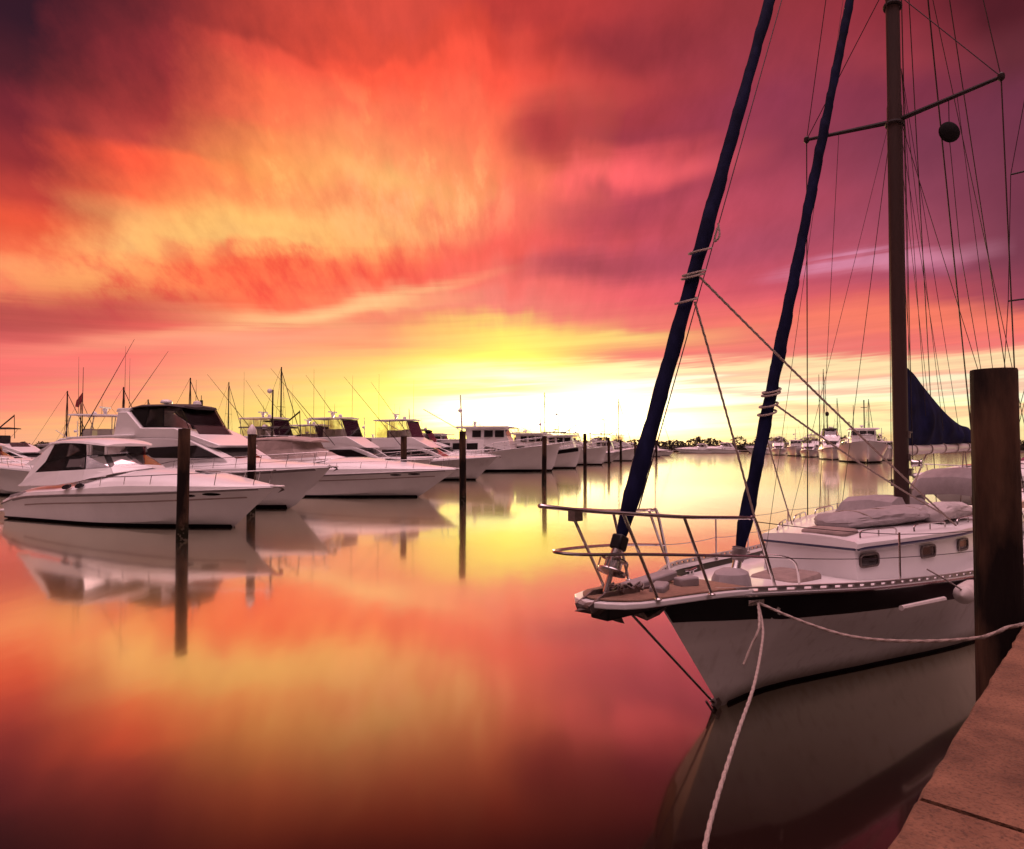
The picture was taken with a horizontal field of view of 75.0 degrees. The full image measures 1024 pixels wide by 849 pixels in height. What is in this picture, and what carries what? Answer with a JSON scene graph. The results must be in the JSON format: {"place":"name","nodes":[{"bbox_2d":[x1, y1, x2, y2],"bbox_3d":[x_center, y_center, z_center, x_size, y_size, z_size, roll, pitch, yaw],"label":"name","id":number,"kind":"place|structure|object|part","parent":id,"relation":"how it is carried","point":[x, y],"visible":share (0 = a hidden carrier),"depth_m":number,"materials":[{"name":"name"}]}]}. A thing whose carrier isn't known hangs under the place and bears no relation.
{"place":"outdoors","nodes":[
{"label":"outdoors","id":0,"kind":"place"},
{"bbox_2d":[0,452,1023,848],"bbox_3d":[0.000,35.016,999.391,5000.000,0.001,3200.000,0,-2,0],"label":"water","id":1,"kind":"structure","parent":0,"point":[436,666],"depth_m":7.55,"materials":[{"name":"orange liquid"}]},
{"bbox_2d":[0,443,32,463],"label":"express cruiser","id":2,"kind":"object","parent":1,"relation":"on","point":[5,456],"visible":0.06,"depth_m":43.69,"materials":[{"name":"metal"}]},
{"bbox_2d":[5,452,21,457],"bbox_3d":[-39.875,2.404,52.035,3.878,0.476,0.131,0,-2,6],"label":"window","id":3,"kind":"structure","parent":2,"relation":"in","point":[9,453],"depth_m":51.89,"materials":[{"name":"black glass"}]},
{"bbox_2d":[0,415,42,458],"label":"flybridge yacht","id":4,"kind":"object","parent":1,"relation":"on","point":[22,449],"visible":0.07,"depth_m":52.99,"materials":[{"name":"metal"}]},
{"bbox_2d":[33,391,83,446],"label":"distant sailboat","id":5,"kind":"object","parent":1,"relation":"on","point":[45,445],"depth_m":91.74,"materials":[{"name":"paint"}]},
{"bbox_2d":[56,421,77,436],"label":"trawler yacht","id":6,"kind":"object","parent":1,"relation":"on","point":[75,431],"visible":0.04,"depth_m":77.28,"materials":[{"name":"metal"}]},
{"bbox_2d":[56,403,93,440],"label":"distant sailboat","id":7,"kind":"object","parent":1,"relation":"on","point":[80,423],"visible":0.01,"depth_m":112.91,"materials":[{"name":"paint"}]},
{"bbox_2d":[0,339,167,494],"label":"sport fishing boat","id":8,"kind":"object","parent":1,"relation":"on","point":[13,476],"visible":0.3,"depth_m":37.32,"materials":[{"name":"paint"}]},
{"bbox_2d":[75,367,83,435],"bbox_3d":[-24.696,-1.174,38.060,0.448,4.200,0.054,0,-2,0],"label":"flag","id":9,"kind":"object","parent":8,"relation":"attached to","point":[80,399],"visible":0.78,"depth_m":38.05,"materials":[{"name":"fabric"}]},
{"bbox_2d":[98,387,131,427],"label":"distant sailboat","id":10,"kind":"object","parent":1,"relation":"on","point":[122,400],"depth_m":81.31,"materials":[{"name":"paint"}]},
{"bbox_2d":[0,438,284,526],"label":"express cruiser","id":11,"kind":"object","parent":1,"relation":"on","point":[136,485],"visible":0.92,"depth_m":23.41,"materials":[{"name":"paint"}]},
{"bbox_2d":[62,484,71,488],"bbox_3d":[-15.911,2.224,23.825,0.400,0.170,0.210,-1,-2,24],"label":"deck window","id":12,"kind":"structure","parent":11,"relation":"in","point":[67,486],"depth_m":23.79,"materials":[{"name":"black glass"}]},
{"bbox_2d":[75,483,84,487],"bbox_3d":[-15.251,2.159,23.524,0.400,0.170,0.210,-1,-2,24],"label":"deck window","id":13,"kind":"structure","parent":11,"relation":"in","point":[80,485],"depth_m":23.48,"materials":[{"name":"black glass"}]},
{"bbox_2d":[91,445,104,462],"bbox_3d":[-19.905,1.366,32.122,1.040,1.300,0.017,-1,-2,21],"label":"window","id":14,"kind":"structure","parent":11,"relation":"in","point":[95,449],"depth_m":32.17,"materials":[{"name":"grey glass"}]},
{"bbox_2d":[176,429,190,541],"bbox_3d":[-9.727,2.530,19.699,0.366,4.812,0.340,0,-2,0],"label":"wooden piling","id":15,"kind":"object","parent":1,"relation":"on","point":[182,503],"visible":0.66,"depth_m":19.60,"materials":[{"name":"brown wood"}]},
{"bbox_2d":[179,378,198,403],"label":"distant sailboat","id":16,"kind":"object","parent":1,"relation":"on","point":[190,392],"visible":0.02,"depth_m":85.00,"materials":[{"name":"paint"}]},
{"bbox_2d":[66,351,337,507],"bbox_3d":[-14.639,0.271,32.056,14.901,8.268,4.582,-1,-2,21],"label":"flybridge yacht","id":17,"kind":"object","parent":1,"relation":"on","point":[216,444],"visible":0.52,"depth_m":30.76,"materials":[{"name":"paint"}]},
{"bbox_2d":[147,445,220,457],"bbox_3d":[-15.152,1.241,30.350,4.745,0.582,0.160,-1,-2,17],"label":"window","id":18,"kind":"structure","parent":17,"relation":"in","point":[195,451],"depth_m":30.36,"materials":[{"name":"black glass"}]},
{"bbox_2d":[218,382,243,435],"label":"distant sailboat","id":19,"kind":"object","parent":1,"relation":"on","point":[228,407],"visible":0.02,"depth_m":116.60,"materials":[{"name":"paint"}]},
{"bbox_2d":[207,374,292,435],"bbox_3d":[-20.120,0.319,58.795,15.328,9.849,5.321,0,-2,14],"label":"sport fishing boat","id":20,"kind":"object","parent":1,"relation":"on","point":[277,421],"visible":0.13,"depth_m":58.62,"materials":[{"name":"metal"}]},
{"bbox_2d":[247,424,256,514],"bbox_3d":[-10.600,2.580,27.121,0.370,5.190,0.360,0,-2,0],"label":"wooden piling","id":21,"kind":"object","parent":1,"relation":"on","point":[251,450],"visible":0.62,"depth_m":27.03,"materials":[{"name":"brown wood"}]},
{"bbox_2d":[238,389,300,438],"bbox_3d":[-13.331,1.160,41.584,11.462,6.840,3.524,-1,-2,17],"label":"flybridge yacht","id":22,"kind":"object","parent":1,"relation":"on","point":[271,427],"visible":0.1,"depth_m":41.60,"materials":[{"name":"paint"}]},
{"bbox_2d":[261,367,299,432],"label":"distant sailboat","id":23,"kind":"object","parent":1,"relation":"on","point":[281,374],"visible":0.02,"depth_m":90.16,"materials":[{"name":"paint"}]},
{"bbox_2d":[261,389,329,437],"bbox_3d":[-17.189,0.843,61.548,13.345,8.869,4.789,0,-2,14],"label":"sport fishing boat","id":24,"kind":"object","parent":1,"relation":"on","point":[318,431],"visible":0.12,"depth_m":61.18,"materials":[{"name":"metal"}]},
{"bbox_2d":[272,370,438,463],"bbox_3d":[-12.433,0.337,52.645,14.086,9.362,5.055,0,-2,14],"label":"sport fishing boat","id":25,"kind":"object","parent":1,"relation":"on","point":[348,440],"visible":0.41,"depth_m":51.49,"materials":[{"name":"paint"}]},
{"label":"window","id":26,"kind":"part","parent":25,"relation":"part of","materials":[{"name":"black glass"}]},
{"bbox_2d":[256,436,458,496],"bbox_3d":[-10.284,2.646,38.237,15.989,3.943,4.553,-1,-2,16],"label":"express cruiser","id":27,"kind":"object","parent":1,"relation":"on","point":[362,477],"visible":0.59,"depth_m":36.23,"materials":[{"name":"paint"}]},
{"bbox_2d":[343,417,386,448],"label":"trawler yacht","id":28,"kind":"object","parent":1,"relation":"on","point":[368,438],"visible":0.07,"depth_m":92.28,"materials":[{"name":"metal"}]},
{"bbox_2d":[401,435,406,461],"bbox_3d":[-6.000,3.049,36.921,0.367,4.885,0.358,0,-2,0],"label":"wooden piling","id":29,"kind":"object","parent":1,"relation":"on","point":[403,448],"visible":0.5,"depth_m":36.83,"materials":[{"name":"brown wood"}]},
{"bbox_2d":[385,410,454,438],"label":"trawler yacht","id":30,"kind":"object","parent":1,"relation":"on","point":[440,435],"visible":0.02,"depth_m":83.93,"materials":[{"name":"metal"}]},
{"bbox_2d":[345,378,500,479],"bbox_3d":[-7.964,0.454,56.201,14.561,9.356,5.055,0,-2,14],"label":"sport fishing boat","id":31,"kind":"object","parent":1,"relation":"on","point":[476,467],"visible":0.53,"depth_m":54.81,"materials":[{"name":"grey paint"}]},
{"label":"window","id":32,"kind":"part","parent":31,"relation":"part of","materials":[{"name":"black glass"}]},
{"bbox_2d":[394,404,493,455],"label":"flybridge yacht","id":33,"kind":"object","parent":1,"relation":"on","point":[445,448],"visible":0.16,"depth_m":71.52,"materials":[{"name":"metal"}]},
{"bbox_2d":[459,431,465,504],"bbox_3d":[-2.355,2.826,31.976,0.365,5.012,0.329,0,-2,0],"label":"wooden piling","id":34,"kind":"object","parent":1,"relation":"on","point":[462,467],"visible":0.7,"depth_m":31.87,"materials":[{"name":"brown wood"}]},
{"bbox_2d":[423,395,563,471],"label":"trawler yacht","id":35,"kind":"object","parent":1,"relation":"on","point":[512,458],"visible":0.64,"depth_m":72.56,"materials":[{"name":"paint"}]},
{"bbox_2d":[453,443,458,448],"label":"window","id":36,"kind":"structure","parent":35,"relation":"in","point":[455,445],"depth_m":72.98,"materials":[{"name":"black glass"}]},
{"bbox_2d":[466,443,477,449],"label":"window","id":37,"kind":"structure","parent":35,"relation":"in","point":[470,446],"depth_m":72.65,"materials":[{"name":"black glass"}]},
{"bbox_2d":[472,430,480,436],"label":"window","id":38,"kind":"structure","parent":35,"relation":"in","point":[475,433],"depth_m":72.82,"materials":[{"name":"black glass"}]},
{"bbox_2d":[484,430,492,436],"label":"window","id":39,"kind":"structure","parent":35,"relation":"in","point":[487,433],"depth_m":72.59,"materials":[{"name":"black glass"}]},
{"bbox_2d":[495,430,503,436],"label":"window","id":40,"kind":"structure","parent":35,"relation":"in","point":[498,433],"depth_m":72.49,"materials":[{"name":"black glass"}]},
{"bbox_2d":[497,415,528,442],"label":"sport fishing boat","id":41,"kind":"object","parent":1,"relation":"on","point":[515,432],"visible":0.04,"depth_m":118.47,"materials":[{"name":"metal"}]},
{"bbox_2d":[24,434,1023,450],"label":"treeline","id":42,"kind":"object","parent":1,"relation":"on","point":[667,445],"visible":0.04,"depth_m":349.00,"materials":[{"name":"green plant"}]},
{"bbox_2d":[491,418,582,468],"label":"trawler yacht","id":43,"kind":"object","parent":1,"relation":"on","point":[567,458],"visible":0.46,"depth_m":82.25,"materials":[{"name":"paint"}]},
{"bbox_2d":[521,436,526,441],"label":"window","id":44,"kind":"structure","parent":43,"relation":"in","point":[524,438],"depth_m":82.39,"materials":[{"name":"black glass"}]},
{"bbox_2d":[529,436,534,441],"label":"window","id":45,"kind":"structure","parent":43,"relation":"in","point":[533,437],"depth_m":82.17,"materials":[{"name":"black glass"}]},
{"bbox_2d":[531,392,555,431],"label":"distant sailboat","id":46,"kind":"object","parent":1,"relation":"on","point":[544,418],"visible":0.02,"depth_m":151.57,"materials":[{"name":"paint"}]},
{"bbox_2d":[542,436,546,484],"bbox_3d":[2.309,3.341,47.947,0.405,5.012,0.351,0,-2,0],"label":"wooden piling","id":47,"kind":"object","parent":1,"relation":"on","point":[544,460],"visible":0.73,"depth_m":47.84,"materials":[{"name":"brown wood"}]},
{"bbox_2d":[515,415,606,464],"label":"trawler yacht","id":48,"kind":"object","parent":1,"relation":"on","point":[595,456],"visible":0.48,"depth_m":97.30,"materials":[{"name":"metal"}]},
{"bbox_2d":[542,413,616,462],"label":"flybridge yacht","id":49,"kind":"object","parent":1,"relation":"on","point":[606,455],"visible":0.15,"depth_m":104.32,"materials":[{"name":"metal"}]},
{"bbox_2d":[548,414,619,462],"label":"sport fishing boat","id":50,"kind":"object","parent":1,"relation":"on","point":[613,456],"visible":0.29,"depth_m":112.12,"materials":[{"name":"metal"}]},
{"bbox_2d":[583,433,586,474],"bbox_3d":[7.052,3.623,64.477,0.354,5.512,0.348,0,-2,0],"label":"wooden piling","id":51,"kind":"object","parent":1,"relation":"on","point":[584,453],"visible":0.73,"depth_m":64.38,"materials":[{"name":"brown wood"}]},
{"bbox_2d":[575,427,633,460],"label":"trawler yacht","id":52,"kind":"object","parent":1,"relation":"on","point":[627,454],"visible":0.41,"depth_m":123.85,"materials":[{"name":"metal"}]},
{"bbox_2d":[607,438,609,465],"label":"wooden piling","id":53,"kind":"object","parent":1,"relation":"on","point":[608,445],"visible":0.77,"depth_m":93.35,"materials":[{"name":"brown wood"}]},
{"bbox_2d":[587,435,631,450],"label":"flybridge yacht","id":54,"kind":"object","parent":1,"relation":"on","point":[614,445],"visible":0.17,"depth_m":139.45,"materials":[{"name":"metal"}]},
{"bbox_2d":[587,419,633,448],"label":"flybridge yacht","id":55,"kind":"object","parent":1,"relation":"on","point":[615,443],"visible":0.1,"depth_m":146.82,"materials":[{"name":"metal"}]},
{"bbox_2d":[607,399,632,446],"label":"distant sailboat","id":56,"kind":"object","parent":1,"relation":"on","point":[618,416],"visible":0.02,"depth_m":171.54,"materials":[{"name":"paint"}]},
{"bbox_2d":[620,440,621,462],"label":"wooden piling","id":57,"kind":"object","parent":1,"relation":"on","point":[620,451],"visible":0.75,"depth_m":107.74,"materials":[{"name":"brown wood"}]},
{"bbox_2d":[602,423,657,451],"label":"sport fishing boat","id":58,"kind":"object","parent":1,"relation":"on","point":[625,443],"visible":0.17,"depth_m":155.13,"materials":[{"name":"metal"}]},
{"bbox_2d":[627,442,670,456],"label":"express cruiser","id":59,"kind":"object","parent":1,"relation":"on","point":[661,452],"visible":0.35,"depth_m":171.78,"materials":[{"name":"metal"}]},
{"bbox_2d":[633,413,672,455],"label":"distant sailboat","id":60,"kind":"object","parent":1,"relation":"on","point":[668,453],"visible":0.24,"depth_m":189.68,"materials":[{"name":"paint"}]},
{"bbox_2d":[655,440,657,459],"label":"wooden piling","id":61,"kind":"object","parent":1,"relation":"on","point":[656,454],"visible":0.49,"depth_m":133.78,"materials":[{"name":"brown wood"}]},
{"bbox_2d":[675,444,711,452],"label":"express cruiser","id":62,"kind":"object","parent":1,"relation":"on","point":[697,449],"visible":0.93,"depth_m":260.25,"materials":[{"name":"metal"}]},
{"bbox_2d":[699,442,738,452],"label":"express cruiser","id":63,"kind":"object","parent":1,"relation":"on","point":[720,448],"visible":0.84,"depth_m":259.98,"materials":[{"name":"plastic"}]},
{"bbox_2d":[745,437,786,452],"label":"flybridge yacht","id":64,"kind":"object","parent":1,"relation":"on","point":[750,448],"visible":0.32,"depth_m":257.16,"materials":[{"name":"metal"}]},
{"bbox_2d":[765,440,771,453],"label":"flybridge yacht","id":65,"kind":"object","parent":1,"relation":"on","point":[767,450],"visible":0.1,"depth_m":227.34,"materials":[{"name":"plastic"}]},
{"bbox_2d":[770,426,787,454],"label":"sport fishing boat","id":66,"kind":"object","parent":1,"relation":"on","point":[775,449],"visible":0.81,"depth_m":204.00,"materials":[{"name":"metal"}]},
{"bbox_2d":[537,0,1023,711],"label":"sailboat","id":67,"kind":"object","parent":1,"relation":"on","point":[863,582],"visible":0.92,"depth_m":8.24,"materials":[{"name":"paint"}]},
{"bbox_2d":[575,585,665,623],"bbox_3d":[1.046,1.669,6.067,1.470,0.345,0.200,2,-3,-44],"label":"anchor","id":68,"kind":"object","parent":67,"relation":"attached to","point":[648,615],"visible":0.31,"depth_m":6.20,"materials":[{"name":"metal"}]},
{"bbox_2d":[702,604,763,848],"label":"mooring line","id":69,"kind":"object","parent":67,"relation":"attached to","point":[717,798],"visible":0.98,"depth_m":3.99,"materials":[{"name":"white fabric"}]},
{"bbox_2d":[743,602,760,664],"bbox_3d":[2.307,1.967,6.298,0.120,0.448,0.659,-1,-2,31],"label":"mooring line","id":70,"kind":"object","parent":67,"relation":"hanging from","point":[754,638],"visible":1,"depth_m":6.12,"materials":[{"name":"white fabric"}]},
{"bbox_2d":[859,552,879,567],"bbox_3d":[4.605,1.748,8.591,0.420,0.180,0.023,1,-2,-31],"label":"window","id":71,"kind":"structure","parent":67,"relation":"in","point":[863,563],"depth_m":8.58,"materials":[{"name":"glass"}]},
{"bbox_2d":[814,504,929,527],"bbox_3d":[5.650,1.403,10.190,2.694,0.269,0.795,1,-2,-32],"label":"folded sail","id":72,"kind":"object","parent":67,"relation":"on","point":[885,516],"visible":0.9,"depth_m":9.70,"materials":[{"name":"white fabric"}]},
{"bbox_2d":[836,495,928,510],"bbox_3d":[6.875,1.440,12.232,2.450,0.390,1.000,2,-3,-44],"label":"dinghy cover","id":73,"kind":"object","parent":67,"relation":"on","point":[860,502],"visible":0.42,"depth_m":11.52,"materials":[{"name":"grey fabric"}]},
{"bbox_2d":[758,601,1023,642],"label":"mooring line","id":74,"kind":"object","parent":67,"relation":"attached to","point":[1002,629],"visible":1,"depth_m":5.38,"materials":[{"name":"white fabric"}]},
{"bbox_2d":[898,596,946,610],"bbox_3d":[4.787,2.083,7.757,1.066,0.105,0.070,1,-2,-35],"label":"fender board","id":75,"kind":"object","parent":67,"relation":"hanging from","point":[924,603],"visible":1,"depth_m":7.71,"materials":[{"name":"plastic"}]},
{"bbox_2d":[920,544,935,558],"bbox_3d":[5.819,1.771,9.323,0.420,0.180,0.022,1,-2,-34],"label":"window","id":76,"kind":"structure","parent":67,"relation":"in","point":[930,549],"depth_m":9.31,"materials":[{"name":"glass"}]},
{"bbox_2d":[920,502,971,521],"bbox_3d":[6.991,1.384,10.709,1.417,0.325,0.467,2,-2,-39],"label":"sail bag","id":77,"kind":"object","parent":67,"relation":"on","point":[954,510],"visible":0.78,"depth_m":10.37,"materials":[{"name":"grey fabric"}]},
{"bbox_2d":[926,569,973,603],"bbox_3d":[5.604,1.997,8.307,1.030,0.453,0.335,1,-2,-32],"label":"fender","id":78,"kind":"object","parent":67,"relation":"hanging from","point":[963,592],"visible":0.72,"depth_m":8.16,"materials":[{"name":"plastic"}]},
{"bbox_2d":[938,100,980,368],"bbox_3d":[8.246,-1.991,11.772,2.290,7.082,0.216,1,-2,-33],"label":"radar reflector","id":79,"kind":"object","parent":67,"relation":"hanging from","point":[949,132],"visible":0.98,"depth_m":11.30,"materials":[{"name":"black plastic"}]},
{"bbox_2d":[957,538,968,551],"bbox_3d":[6.736,1.792,9.958,0.420,0.180,0.022,2,-2,-40],"label":"window","id":80,"kind":"structure","parent":67,"relation":"in","point":[963,544],"depth_m":9.95,"materials":[{"name":"glass"}]},
{"bbox_2d":[786,429,802,455],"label":"trawler yacht","id":81,"kind":"object","parent":1,"relation":"on","point":[794,448],"visible":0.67,"depth_m":184.83,"materials":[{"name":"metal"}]},
{"bbox_2d":[798,426,818,456],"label":"sport fishing boat","id":82,"kind":"object","parent":1,"relation":"on","point":[812,452],"visible":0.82,"depth_m":167.54,"materials":[{"name":"plastic"}]},
{"bbox_2d":[803,422,825,456],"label":"sport fishing boat","id":83,"kind":"object","parent":1,"relation":"on","point":[817,443],"visible":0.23,"depth_m":174.90,"materials":[{"name":"plastic"}]},
{"bbox_2d":[818,369,828,440],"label":"distant sailboat","id":84,"kind":"object","parent":1,"relation":"on","point":[823,398],"visible":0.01,"depth_m":183.66,"materials":[{"name":"paint"}]},
{"bbox_2d":[818,398,840,459],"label":"flybridge yacht","id":85,"kind":"object","parent":1,"relation":"on","point":[831,435],"visible":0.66,"depth_m":137.74,"materials":[{"name":"paint"}]},
{"bbox_2d":[834,401,842,444],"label":"distant sailboat","id":86,"kind":"object","parent":1,"relation":"on","point":[837,425],"visible":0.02,"depth_m":198.35,"materials":[{"name":"paint"}]},
{"bbox_2d":[837,400,887,462],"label":"trawler yacht","id":87,"kind":"object","parent":1,"relation":"on","point":[861,450],"visible":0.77,"depth_m":110.39,"materials":[{"name":"paint"}]},
{"bbox_2d":[865,399,872,427],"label":"distant sailboat","id":88,"kind":"object","parent":1,"relation":"on","point":[868,406],"visible":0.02,"depth_m":173.53,"materials":[{"name":"paint"}]},
{"bbox_2d":[877,428,892,460],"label":"trawler yacht","id":89,"kind":"object","parent":1,"relation":"on","point":[887,455],"visible":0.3,"depth_m":127.87,"materials":[{"name":"metal"}]},
{"bbox_2d":[888,626,1023,848],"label":"concrete dock","id":90,"kind":"object","parent":1,"relation":"on","point":[971,795],"visible":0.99,"depth_m":2.58,"materials":[{"name":"brown weathered concrete"}]},
{"bbox_2d":[909,457,1023,504],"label":"express cruiser","id":91,"kind":"object","parent":1,"relation":"on","point":[951,498],"visible":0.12,"depth_m":30.95,"materials":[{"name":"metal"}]},
{"bbox_2d":[969,367,1023,700],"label":"wooden piling","id":92,"kind":"object","parent":1,"relation":"on","point":[998,559],"visible":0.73,"depth_m":5.07,"materials":[{"name":"brown wood"}]},
{"bbox_2d":[1004,103,1023,507],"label":"moored sailboat","id":93,"kind":"object","parent":1,"relation":"on","point":[1008,272],"visible":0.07,"depth_m":22.08,"materials":[{"name":"paint"}]},
{"bbox_2d":[0,0,1023,445],"label":"sky","id":94,"kind":"structure","parent":0,"point":[497,205],"materials":[{"name":"red"}]},
{"bbox_2d":[668,446,1023,451],"bbox_3d":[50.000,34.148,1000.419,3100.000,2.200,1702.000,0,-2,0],"label":"shore","id":95,"kind":"structure","parent":0,"point":[785,447],"depth_m":337.21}
]}

